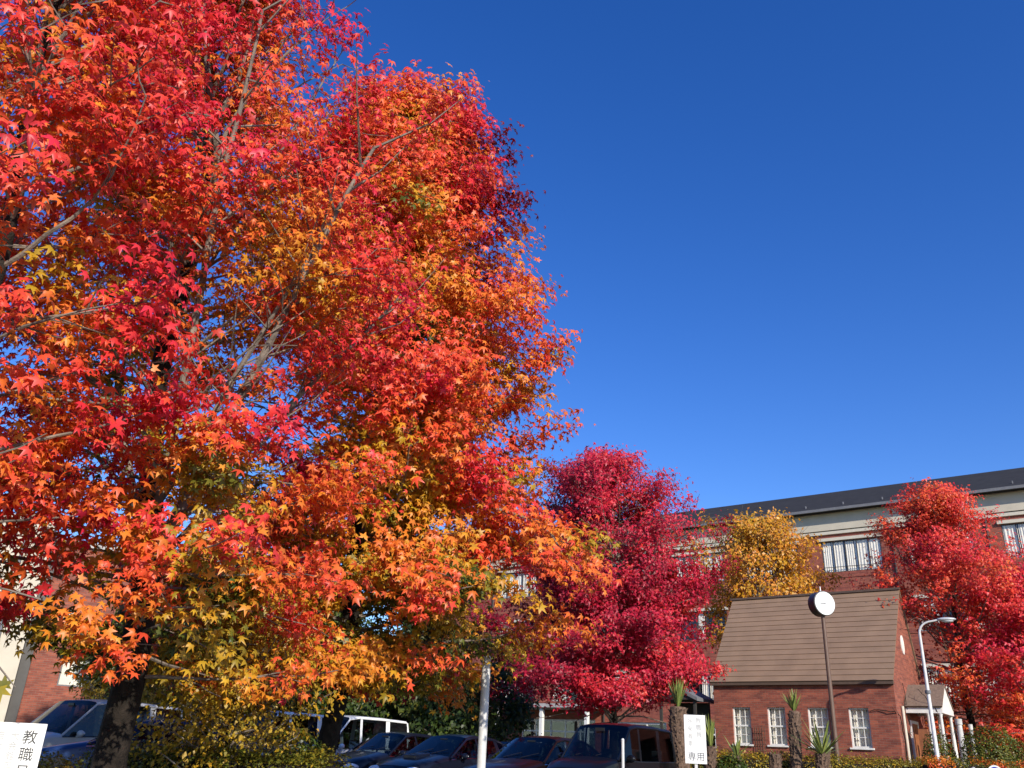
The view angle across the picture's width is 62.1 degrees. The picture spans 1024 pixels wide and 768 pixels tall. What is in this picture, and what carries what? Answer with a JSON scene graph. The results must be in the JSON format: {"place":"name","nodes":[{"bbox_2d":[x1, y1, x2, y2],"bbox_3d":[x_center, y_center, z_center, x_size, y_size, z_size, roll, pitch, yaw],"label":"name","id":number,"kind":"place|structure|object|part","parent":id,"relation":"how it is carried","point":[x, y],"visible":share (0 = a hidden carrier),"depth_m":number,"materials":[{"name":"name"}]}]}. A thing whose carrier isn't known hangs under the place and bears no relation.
{"place":"outdoors","nodes":[
{"label":"outdoors","id":0,"kind":"place"},
{"bbox_2d":[241,727,309,752],"bbox_3d":[-6.860,9.184,20.877,2.169,1.478,4.605,-15,-29,34],"label":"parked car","id":1,"kind":"object","parent":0,"point":[280,740],"visible":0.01,"depth_m":21.24,"materials":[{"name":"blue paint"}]},
{"bbox_2d":[0,0,1023,635],"label":"sky","id":2,"kind":"structure","parent":0,"point":[785,238],"materials":[{"name":"blue"}]},
{"bbox_3d":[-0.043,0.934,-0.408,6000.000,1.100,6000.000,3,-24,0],"label":"ground","id":3,"kind":"structure","parent":0,"visible":0},
{"bbox_2d":[0,722,47,767],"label":"notice board","id":4,"kind":"object","parent":3,"relation":"on","point":[21,744],"visible":1,"depth_m":8.11,"materials":[{"name":"metal"}]},
{"bbox_2d":[37,751,86,767],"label":"shrub","id":5,"kind":"object","parent":3,"relation":"on","point":[51,760],"visible":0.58,"depth_m":11.83,"materials":[{"name":"green plant"}]},
{"bbox_2d":[69,606,176,706],"bbox_3d":[-10.441,8.369,23.019,3.211,4.888,3.382,3,-24,0],"label":"tree","id":6,"kind":"object","parent":3,"relation":"on","point":[98,692],"visible":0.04,"depth_m":22.41,"materials":[{"name":"green plant"}]},
{"bbox_2d":[0,0,263,701],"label":"sweetgum tree","id":7,"kind":"object","parent":3,"relation":"on","point":[36,61],"visible":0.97,"depth_m":8.17,"materials":[{"name":"red plant"}]},
{"bbox_2d":[77,590,199,715],"bbox_3d":[-13.390,10.630,31.185,5.940,7.047,5.395,17,-28,-30],"label":"evergreen tree","id":8,"kind":"object","parent":3,"relation":"on","point":[105,690],"visible":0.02,"depth_m":31.05,"materials":[{"name":"green plant"}]},
{"bbox_2d":[0,516,334,722],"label":"brick building","id":9,"kind":"structure","parent":3,"relation":"on","point":[38,691],"depth_m":30.63,"materials":[{"name":"brick"}]},
{"bbox_2d":[56,658,109,688],"bbox_3d":[-15.706,10.724,31.502,1.900,1.000,0.130,14,-26,-24],"label":"window","id":10,"kind":"structure","parent":9,"relation":"in","point":[63,680],"depth_m":31.22,"materials":[{"name":"glass"}]},
{"bbox_2d":[73,733,353,767],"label":"hedge","id":11,"kind":"object","parent":3,"relation":"on","point":[248,762],"visible":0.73,"depth_m":10.71,"materials":[{"name":"green plant"}]},
{"bbox_2d":[150,678,322,719],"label":"tree","id":12,"kind":"object","parent":3,"relation":"on","point":[187,703],"visible":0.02,"depth_m":29.30,"materials":[{"name":"green plant"}]},
{"bbox_2d":[0,0,481,767],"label":"sweetgum tree","id":13,"kind":"object","parent":3,"relation":"on","point":[148,558],"visible":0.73,"depth_m":10.48,"materials":[{"name":"red plant"}]},
{"bbox_2d":[129,541,361,767],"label":"tree","id":14,"kind":"object","parent":3,"relation":"on","point":[226,724],"visible":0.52,"depth_m":11.07,"materials":[{"name":"yellow plant"}]},
{"bbox_2d":[224,681,327,721],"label":"evergreen tree","id":15,"kind":"object","parent":3,"relation":"on","point":[312,693],"depth_m":30.15,"materials":[{"name":"green plant"}]},
{"bbox_2d":[259,725,325,764],"bbox_3d":[-3.388,5.936,12.932,1.200,1.452,1.184,3,-24,0],"label":"shrub","id":16,"kind":"object","parent":3,"relation":"on","point":[309,744],"visible":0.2,"depth_m":13.01,"materials":[{"name":"green plant"}]},
{"bbox_2d":[280,603,395,719],"bbox_3d":[-6.925,11.854,33.379,6.035,7.109,6.313,-20,-32,41],"label":"evergreen tree","id":17,"kind":"object","parent":3,"relation":"on","point":[338,614],"visible":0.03,"depth_m":33.65,"materials":[{"name":"green plant"}]},
{"bbox_2d":[96,48,632,765],"bbox_3d":[-2.291,0.069,17.059,8.715,16.006,8.534,10,-25,-17],"label":"sweetgum tree","id":18,"kind":"object","parent":3,"relation":"on","point":[444,380],"visible":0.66,"depth_m":15.20,"materials":[{"name":"orange plant"}]},
{"bbox_2d":[315,686,418,720],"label":"evergreen tree","id":19,"kind":"object","parent":3,"relation":"on","point":[367,710],"visible":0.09,"depth_m":30.40,"materials":[{"name":"green plant"}]},
{"bbox_2d":[369,622,434,730],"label":"evergreen tree","id":20,"kind":"object","parent":3,"relation":"on","point":[409,629],"visible":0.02,"depth_m":34.80,"materials":[{"name":"green plant"}]},
{"bbox_2d":[374,636,499,735],"bbox_3d":[-2.865,11.642,30.847,4.908,5.822,5.035,3,-24,0],"label":"evergreen tree","id":21,"kind":"object","parent":3,"relation":"on","point":[401,710],"visible":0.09,"depth_m":29.66,"materials":[{"name":"green plant"}]},
{"bbox_2d":[404,662,508,741],"bbox_3d":[-1.724,11.762,29.159,3.985,4.360,3.940,3,-24,0],"label":"evergreen tree","id":22,"kind":"object","parent":3,"relation":"on","point":[462,721],"visible":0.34,"depth_m":28.56,"materials":[{"name":"green plant"}]},
{"bbox_2d":[473,660,541,740],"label":"evergreen tree","id":23,"kind":"object","parent":3,"relation":"on","point":[515,713],"visible":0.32,"depth_m":32.17,"materials":[{"name":"green plant"}]},
{"bbox_2d":[466,442,742,724],"bbox_3d":[2.973,7.452,28.062,9.582,11.752,8.527,3,-24,0],"label":"maple tree","id":24,"kind":"object","parent":3,"relation":"on","point":[642,622],"visible":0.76,"depth_m":26.71,"materials":[{"name":"red plant"}]},
{"bbox_2d":[667,677,692,767],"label":"yucca palm","id":25,"kind":"object","parent":3,"relation":"on","point":[677,712],"visible":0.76,"depth_m":20.72,"materials":[{"name":"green plant"}]},
{"bbox_2d":[659,687,713,745],"bbox_3d":[6.822,13.640,33.263,1.820,3.380,1.750,-14,-29,33],"label":"entrance shelter","id":26,"kind":"object","parent":3,"relation":"on","point":[695,708],"visible":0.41,"depth_m":33.57,"materials":[{"name":"metal"}]},
{"bbox_2d":[684,715,706,767],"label":"notice board","id":27,"kind":"object","parent":3,"relation":"on","point":[695,740],"visible":1,"depth_m":18.09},
{"bbox_2d":[702,714,723,767],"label":"yucca palm","id":28,"kind":"object","parent":3,"relation":"on","point":[711,756],"visible":0.84,"depth_m":21.39,"materials":[{"name":"green plant"}]},
{"bbox_2d":[406,467,1023,767],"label":"campus building","id":29,"kind":"structure","parent":3,"relation":"on","point":[837,520],"depth_m":51.99,"materials":[{"name":"brick"}]},
{"bbox_2d":[500,569,536,598],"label":"window","id":30,"kind":"structure","parent":29,"relation":"in","point":[521,581],"depth_m":64.24,"materials":[{"name":"white glass"}]},
{"bbox_2d":[522,719,594,737],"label":"entrance doors","id":31,"kind":"structure","parent":29,"relation":"in","point":[536,720],"depth_m":58.32,"materials":[{"name":"white paint"}]},
{"bbox_2d":[551,673,593,700],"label":"window","id":32,"kind":"structure","parent":29,"relation":"in","point":[593,673],"depth_m":58.59,"materials":[{"name":"grey glass"}]},
{"bbox_2d":[618,722,665,725],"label":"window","id":33,"kind":"structure","parent":29,"relation":"in","point":[652,723],"depth_m":54.66,"materials":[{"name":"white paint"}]},
{"bbox_2d":[672,549,724,580],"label":"window","id":34,"kind":"structure","parent":29,"relation":"in","point":[709,551],"depth_m":56.09,"materials":[{"name":"white glass"}]},
{"bbox_2d":[689,669,713,703],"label":"window","id":35,"kind":"structure","parent":29,"relation":"in","point":[706,689],"depth_m":53.05,"materials":[{"name":"white glass"}]},
{"bbox_2d":[677,607,727,641],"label":"window","id":36,"kind":"structure","parent":29,"relation":"in","point":[700,617],"depth_m":54.76,"materials":[{"name":"white glass"}]},
{"bbox_2d":[746,541,799,578],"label":"window","id":37,"kind":"structure","parent":29,"relation":"in","point":[795,541],"depth_m":53.20,"materials":[{"name":"white glass"}]},
{"bbox_2d":[817,533,882,572],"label":"window","id":38,"kind":"structure","parent":29,"relation":"in","point":[837,546],"depth_m":50.80,"materials":[{"name":"white glass"}]},
{"bbox_2d":[913,594,988,630],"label":"window","id":39,"kind":"structure","parent":29,"relation":"in","point":[953,594],"depth_m":47.27,"materials":[{"name":"white glass"}]},
{"bbox_2d":[921,663,1000,702],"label":"window","id":40,"kind":"structure","parent":29,"relation":"in","point":[928,669],"depth_m":45.75,"materials":[{"name":"white glass"}]},
{"bbox_2d":[997,518,1023,557],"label":"window","id":41,"kind":"structure","parent":29,"relation":"in","point":[1007,528],"depth_m":46.14,"materials":[{"name":"white glass"}]},
{"bbox_2d":[716,753,747,767],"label":"shrub","id":42,"kind":"object","parent":3,"relation":"on","point":[728,764],"visible":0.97,"depth_m":21.34,"materials":[{"name":"green plant"}]},
{"bbox_2d":[724,736,748,765],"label":"yucca palm","id":43,"kind":"object","parent":3,"relation":"on","point":[735,749],"visible":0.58,"depth_m":21.75,"materials":[{"name":"green plant"}]},
{"bbox_2d":[680,506,850,694],"bbox_3d":[11.376,11.403,38.237,7.400,12.184,7.621,3,-24,0],"label":"zelkova tree","id":44,"kind":"object","parent":3,"relation":"on","point":[752,548],"visible":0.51,"depth_m":38.66,"materials":[{"name":"yellow plant"}]},
{"bbox_2d":[767,750,781,767],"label":"yucca palm","id":45,"kind":"object","parent":3,"relation":"on","point":[775,760],"visible":1,"depth_m":21.85,"materials":[{"name":"brown plant"}]},
{"bbox_2d":[782,689,804,767],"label":"yucca palm","id":46,"kind":"object","parent":3,"relation":"on","point":[795,729],"visible":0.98,"depth_m":22.78,"materials":[{"name":"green plant"}]},
{"bbox_2d":[690,746,948,767],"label":"hedge","id":47,"kind":"object","parent":3,"relation":"on","point":[755,761],"visible":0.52,"depth_m":23.18,"materials":[{"name":"green plant"}]},
{"bbox_2d":[793,717,850,767],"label":"yucca palm","id":48,"kind":"object","parent":3,"relation":"on","point":[822,759],"visible":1,"depth_m":22.07,"materials":[{"name":"green plant"}]},
{"bbox_2d":[808,586,839,762],"bbox_3d":[9.163,8.921,24.422,0.724,6.140,0.345,9,-24,-14],"label":"pole clock","id":49,"kind":"object","parent":3,"relation":"on","point":[821,604],"visible":1,"depth_m":25.15,"materials":[{"name":"white metal"}]},
{"bbox_2d":[709,587,958,764],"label":"brick cottage","id":50,"kind":"structure","parent":3,"relation":"on","point":[771,650],"depth_m":31.18,"materials":[{"name":"red brick"}]},
{"bbox_2d":[733,707,753,745],"bbox_3d":[8.579,12.720,31.573,0.820,1.340,0.307,-14,-29,33],"label":"window","id":51,"kind":"structure","parent":50,"relation":"in","point":[743,718],"depth_m":31.67,"materials":[{"name":"white paint"}]},
{"bbox_2d":[754,726,765,755],"bbox_3d":[9.002,13.310,30.742,0.420,1.750,0.028,-14,-29,33],"label":"wood trellis","id":52,"kind":"object","parent":50,"relation":"attached to","point":[762,737],"visible":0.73,"depth_m":30.89,"materials":[{"name":"wood"}]},
{"bbox_2d":[767,707,788,746],"bbox_3d":[9.653,12.451,30.845,0.790,1.340,0.307,-14,-29,33],"label":"window","id":53,"kind":"structure","parent":50,"relation":"in","point":[777,722],"depth_m":30.93,"materials":[{"name":"white paint"}]},
{"bbox_2d":[808,708,832,748],"bbox_3d":[10.872,12.146,30.017,0.840,1.340,0.307,-14,-29,33],"label":"window","id":54,"kind":"structure","parent":50,"relation":"in","point":[820,715],"depth_m":30.17,"materials":[{"name":"white paint"}]},
{"bbox_2d":[848,708,874,749],"bbox_3d":[12.007,11.862,29.248,0.800,1.340,0.307,-14,-29,33],"label":"window","id":55,"kind":"structure","parent":50,"relation":"in","point":[860,716],"depth_m":29.32,"materials":[{"name":"white paint"}]},
{"bbox_2d":[871,683,912,758],"bbox_3d":[13.079,12.035,29.045,1.682,3.535,0.956,20,-29,-34],"label":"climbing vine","id":56,"kind":"object","parent":50,"relation":"attached to","point":[910,745],"visible":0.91,"depth_m":29.00,"materials":[{"name":"plant"}]},
{"bbox_2d":[900,635,904,654],"bbox_3d":[14.335,9.578,31.198,0.036,0.677,0.398,-14,-29,33],"label":"oval window","id":57,"kind":"structure","parent":50,"relation":"in","point":[901,638],"depth_m":31.15,"materials":[{"name":"white glass"}]},
{"bbox_2d":[909,720,921,761],"bbox_3d":[14.204,12.968,29.721,0.069,2.200,1.080,-14,-29,33],"label":"door","id":58,"kind":"structure","parent":50,"relation":"in","point":[914,725],"depth_m":29.76,"materials":[{"name":"orange wood"}]},
{"bbox_2d":[918,689,959,764],"bbox_3d":[15.126,12.311,29.313,0.923,3.324,2.106,-32,-41,53],"label":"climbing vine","id":59,"kind":"object","parent":50,"relation":"attached to","point":[945,731],"visible":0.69,"depth_m":29.59,"materials":[{"name":"plant"}]},
{"bbox_2d":[845,477,1023,767],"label":"maple tree","id":60,"kind":"object","parent":3,"relation":"on","point":[941,564],"visible":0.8,"depth_m":33.03,"materials":[{"name":"red plant"}]},
{"bbox_2d":[918,617,955,758],"bbox_3d":[13.489,9.849,26.307,1.207,5.115,0.240,-9,-26,25],"label":"street lamp","id":61,"kind":"object","parent":3,"relation":"on","point":[928,690],"visible":1,"depth_m":26.68,"materials":[{"name":"metal"}]},
{"bbox_2d":[921,729,959,765],"bbox_3d":[13.465,11.853,26.736,1.088,1.898,1.050,3,-24,0],"label":"shrub","id":62,"kind":"object","parent":3,"relation":"on","point":[942,750],"visible":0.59,"depth_m":26.81,"materials":[{"name":"green plant"}]},
{"bbox_2d":[955,719,966,761],"bbox_3d":[15.043,12.405,28.283,0.381,2.350,0.381,3,-24,0],"label":"stone post","id":63,"kind":"object","parent":3,"relation":"on","point":[958,723],"visible":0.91,"depth_m":28.51,"materials":[{"name":"white stone"}]},
{"bbox_2d":[916,753,1023,767],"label":"hedge","id":64,"kind":"object","parent":3,"relation":"on","point":[935,759],"visible":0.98,"depth_m":22.35,"materials":[{"name":"orange plant"}]},
{"bbox_2d":[968,724,975,757],"bbox_3d":[15.921,12.892,29.179,0.254,2.250,0.254,3,-24,0],"label":"stone post","id":65,"kind":"object","parent":3,"relation":"on","point":[970,726],"visible":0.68,"depth_m":29.51,"materials":[{"name":"white stone"}]},
{"bbox_2d":[942,560,1023,760],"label":"maple tree","id":66,"kind":"object","parent":3,"relation":"on","point":[1006,627],"visible":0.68,"depth_m":30.69,"materials":[{"name":"red plant"}]},
{"bbox_2d":[959,723,1023,767],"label":"shrub","id":67,"kind":"object","parent":3,"relation":"on","point":[980,751],"visible":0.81,"depth_m":25.85,"materials":[{"name":"green plant"}]},
{"label":"parking lot","id":68,"kind":"structure","parent":0,"visible":0},
{"bbox_2d":[31,699,182,746],"bbox_3d":[-10.197,8.589,20.408,2.140,1.909,4.595,-10,-27,27],"label":"parked minivan","id":69,"kind":"object","parent":68,"relation":"on","point":[71,721],"visible":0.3,"depth_m":19.81,"materials":[{"name":"silver metal"}]},
{"bbox_3d":[-9.920,7.725,19.525,0.090,0.730,0.768,-10,-27,27],"label":"side window","id":70,"kind":"part","parent":69,"relation":"part of","materials":[{"name":"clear glass"}]},
{"bbox_3d":[-9.630,7.909,20.014,0.090,0.750,0.424,-10,-27,27],"label":"side window","id":71,"kind":"part","parent":69,"relation":"part of","materials":[{"name":"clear glass"}]},
{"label":"side window","id":72,"kind":"part","parent":69,"relation":"part of","materials":[{"name":"black glass"}]},
{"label":"side window","id":73,"kind":"part","parent":69,"relation":"part of","materials":[{"name":"black glass"}]},
{"bbox_2d":[39,718,274,767],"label":"parked car","id":74,"kind":"object","parent":68,"relation":"on","point":[69,749],"visible":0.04,"depth_m":14.42,"materials":[{"name":"blue paint"}]},
{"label":"side window","id":75,"kind":"part","parent":74,"relation":"part of","materials":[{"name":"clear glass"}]},
{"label":"side window","id":76,"kind":"part","parent":74,"relation":"part of","materials":[{"name":"black glass"}]},
{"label":"side window","id":77,"kind":"part","parent":74,"relation":"part of","materials":[{"name":"black glass"}]},
{"bbox_2d":[241,711,323,742],"bbox_3d":[-7.104,10.701,25.033,2.140,2.009,4.495,-15,-29,34],"label":"parked van","id":78,"kind":"object","parent":68,"relation":"on","point":[316,723],"visible":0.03,"depth_m":25.28,"materials":[{"name":"white paint"}]},
{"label":"side window","id":79,"kind":"part","parent":78,"relation":"part of","materials":[{"name":"black glass"}]},
{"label":"side window","id":80,"kind":"part","parent":78,"relation":"part of","materials":[{"name":"black glass"}]},
{"bbox_2d":[311,715,408,753],"bbox_3d":[-5.194,11.206,25.986,2.140,2.009,4.595,-15,-29,34],"label":"parked van","id":81,"kind":"object","parent":68,"relation":"on","point":[355,731],"visible":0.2,"depth_m":25.79,"materials":[{"name":"white paint"}]},
{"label":"side window","id":82,"kind":"part","parent":81,"relation":"part of","materials":[{"name":"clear glass"}]},
{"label":"side window","id":83,"kind":"part","parent":81,"relation":"part of","materials":[{"name":"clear glass"}]},
{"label":"side window","id":84,"kind":"part","parent":81,"relation":"part of","materials":[{"name":"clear glass"}]},
{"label":"side window","id":85,"kind":"part","parent":81,"relation":"part of","materials":[{"name":"black glass"}]},
{"bbox_2d":[334,732,431,767],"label":"parked car","id":86,"kind":"object","parent":68,"relation":"on","point":[374,749],"visible":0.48,"depth_m":22.91,"materials":[{"name":"blue paint"}]},
{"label":"side window","id":87,"kind":"part","parent":86,"relation":"part of","materials":[{"name":"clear glass"}]},
{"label":"side window","id":88,"kind":"part","parent":86,"relation":"part of","materials":[{"name":"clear glass"}]},
{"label":"side window","id":89,"kind":"part","parent":86,"relation":"part of","materials":[{"name":"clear glass"}]},
{"bbox_2d":[369,734,504,767],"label":"parked car","id":90,"kind":"object","parent":68,"relation":"on","point":[451,751],"visible":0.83,"depth_m":21.50,"materials":[{"name":"blue paint"}]},
{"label":"side window","id":91,"kind":"part","parent":90,"relation":"part of","materials":[{"name":"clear glass"}]},
{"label":"side window","id":92,"kind":"part","parent":90,"relation":"part of","materials":[{"name":"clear glass"}]},
{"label":"side window","id":93,"kind":"part","parent":90,"relation":"part of","materials":[{"name":"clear glass"}]},
{"bbox_2d":[477,655,490,767],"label":"metal post","id":94,"kind":"object","parent":68,"relation":"on","point":[483,722],"visible":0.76,"depth_m":15.42,"materials":[{"name":"metal"}]},
{"bbox_2d":[501,740,511,744],"bbox_3d":[0.043,11.453,25.373,2.169,1.508,4.605,-15,-29,34],"label":"parked car","id":95,"kind":"object","parent":68,"relation":"on","point":[505,742],"visible":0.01,"depth_m":25.61,"materials":[{"name":"black paint"}]},
{"bbox_2d":[463,736,570,767],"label":"parked car","id":96,"kind":"object","parent":68,"relation":"on","point":[534,752],"visible":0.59,"depth_m":19.87,"materials":[{"name":"red paint"}]},
{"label":"side window","id":97,"kind":"part","parent":96,"relation":"part of","materials":[{"name":"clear glass"}]},
{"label":"side window","id":98,"kind":"part","parent":96,"relation":"part of","materials":[{"name":"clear glass"}]},
{"bbox_2d":[547,723,677,767],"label":"parked minivan","id":99,"kind":"object","parent":68,"relation":"on","point":[595,745],"visible":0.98,"depth_m":18.26,"materials":[{"name":"black paint"}]},
{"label":"side window","id":100,"kind":"part","parent":99,"relation":"part of","materials":[{"name":"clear glass"}]},
{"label":"side window","id":101,"kind":"part","parent":99,"relation":"part of","materials":[{"name":"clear glass"}]},
{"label":"side window","id":102,"kind":"part","parent":99,"relation":"part of","materials":[{"name":"black glass"}]},
{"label":"side window","id":103,"kind":"part","parent":99,"relation":"part of","materials":[{"name":"black glass"}]},
{"bbox_2d":[621,738,624,767],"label":"metal post","id":104,"kind":"object","parent":68,"relation":"on","point":[622,753],"visible":1,"depth_m":15.61,"materials":[{"name":"metal"}]}
]}

